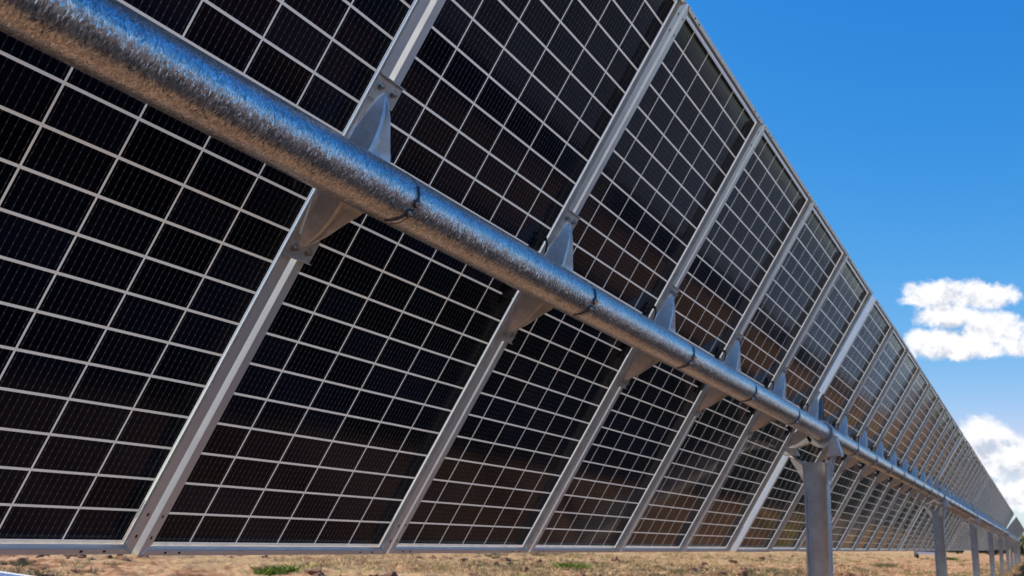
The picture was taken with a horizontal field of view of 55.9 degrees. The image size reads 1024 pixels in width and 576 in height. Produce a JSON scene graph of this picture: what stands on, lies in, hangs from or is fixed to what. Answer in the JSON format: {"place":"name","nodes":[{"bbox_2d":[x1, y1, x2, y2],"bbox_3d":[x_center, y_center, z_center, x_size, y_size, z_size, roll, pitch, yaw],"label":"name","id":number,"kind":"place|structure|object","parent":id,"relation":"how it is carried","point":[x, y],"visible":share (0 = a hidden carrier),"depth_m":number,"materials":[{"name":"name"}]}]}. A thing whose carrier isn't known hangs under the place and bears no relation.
{"place":"outdoors","nodes":[
{"label":"outdoors","id":0,"kind":"place"},
{"bbox_2d":[0,542,1023,575],"bbox_3d":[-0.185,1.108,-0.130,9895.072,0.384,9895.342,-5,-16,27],"label":"ground","id":1,"kind":"structure","parent":0,"point":[196,565],"depth_m":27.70,"materials":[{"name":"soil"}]},
{"bbox_2d":[0,571,30,575],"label":"solar module","id":2,"kind":"object","parent":1,"relation":"on","point":[2,573],"depth_m":9.65,"materials":[{"name":"glass"}]},
{"bbox_2d":[7,560,35,565],"bbox_3d":[-10.620,5.965,20.950,0.753,0.176,0.768,-5,-16,27],"label":"weed","id":3,"kind":"object","parent":1,"relation":"on","point":[20,563],"visible":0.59,"depth_m":20.82,"materials":[{"name":"green plant"}]},
{"bbox_2d":[242,561,322,575],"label":"weed","id":4,"kind":"object","parent":1,"relation":"on","point":[273,570],"visible":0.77,"depth_m":20.90,"materials":[{"name":"green plant"}]},
{"bbox_2d":[1,552,867,575],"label":"dirt clods","id":5,"kind":"object","parent":1,"relation":"on","point":[319,572],"visible":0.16,"depth_m":28.05,"materials":[{"name":"brown soil"}]},
{"bbox_2d":[61,552,1023,575],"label":"yellow green tufts","id":6,"kind":"object","parent":1,"relation":"on","point":[303,566],"visible":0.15,"depth_m":25.44,"materials":[{"name":"plant"}]},
{"bbox_2d":[542,562,594,569],"bbox_3d":[1.702,8.136,28.215,1.502,0.330,1.575,-5,-16,27],"label":"weed","id":7,"kind":"object","parent":1,"relation":"on","point":[562,564],"visible":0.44,"depth_m":28.09,"materials":[{"name":"green plant"}]},
{"bbox_2d":[783,435,843,575],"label":"support post","id":8,"kind":"object","parent":1,"relation":"on","point":[816,477],"visible":0.98,"depth_m":7.31,"materials":[{"name":"metal"}]},
{"bbox_2d":[0,0,1013,555],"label":"solar tracker","id":9,"kind":"object","parent":8,"relation":"on","point":[400,276],"visible":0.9,"depth_m":3.02,"materials":[{"name":"glass"}]},
{"bbox_2d":[737,526,1023,555],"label":"scrub","id":10,"kind":"object","parent":1,"relation":"on","point":[1021,539],"visible":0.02,"depth_m":177.20,"materials":[{"name":"green plant"}]},
{"bbox_2d":[864,562,904,567],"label":"weed","id":11,"kind":"object","parent":1,"relation":"on","point":[879,565],"visible":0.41,"depth_m":47.55,"materials":[{"name":"green plant"}]},
{"bbox_2d":[914,551,934,557],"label":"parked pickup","id":12,"kind":"object","parent":1,"relation":"on","point":[916,554],"visible":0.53,"depth_m":82.37,"materials":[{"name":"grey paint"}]},
{"bbox_2d":[923,498,949,575],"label":"support post","id":13,"kind":"object","parent":1,"relation":"on","point":[937,517],"visible":0.98,"depth_m":16.29,"materials":[{"name":"metal"}]},
{"bbox_2d":[964,517,980,575],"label":"support post","id":14,"kind":"object","parent":1,"relation":"on","point":[973,529],"visible":0.98,"depth_m":25.27,"materials":[{"name":"metal"}]},
{"bbox_2d":[983,526,995,575],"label":"support post","id":15,"kind":"object","parent":1,"relation":"on","point":[990,534],"visible":0.97,"depth_m":34.24,"materials":[{"name":"metal"}]},
{"bbox_2d":[994,531,1004,574],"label":"support post","id":16,"kind":"object","parent":1,"relation":"on","point":[1001,555],"visible":0.94,"depth_m":43.23,"materials":[{"name":"metal"}]},
{"bbox_2d":[1003,535,1010,571],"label":"support post","id":17,"kind":"object","parent":1,"relation":"on","point":[1007,553],"visible":0.91,"depth_m":52.22,"materials":[{"name":"metal"}]},
{"bbox_2d":[1008,538,1013,566],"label":"support post","id":18,"kind":"object","parent":1,"relation":"on","point":[1011,553],"visible":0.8,"depth_m":61.26,"materials":[{"name":"metal"}]},
{"bbox_2d":[994,517,1023,549],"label":"solar tracker","id":19,"kind":"object","parent":18,"relation":"on","point":[1015,529],"visible":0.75,"depth_m":63.51,"materials":[{"name":"metal"}]},
{"bbox_2d":[1010,540,1016,564],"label":"support post","id":20,"kind":"object","parent":1,"relation":"on","point":[1014,552],"visible":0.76,"depth_m":70.27,"materials":[{"name":"metal"}]},
{"bbox_2d":[1013,540,1018,563],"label":"support post","id":21,"kind":"object","parent":1,"relation":"on","point":[1017,552],"visible":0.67,"depth_m":79.26,"materials":[{"name":"metal"}]},
{"bbox_2d":[1016,541,1020,562],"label":"support post","id":22,"kind":"object","parent":1,"relation":"on","point":[1019,552],"visible":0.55,"depth_m":88.25,"materials":[{"name":"metal"}]},
{"bbox_2d":[686,0,1023,538],"label":"sky","id":23,"kind":"structure","parent":0,"point":[902,121],"materials":[{"name":"blue"}]}
]}

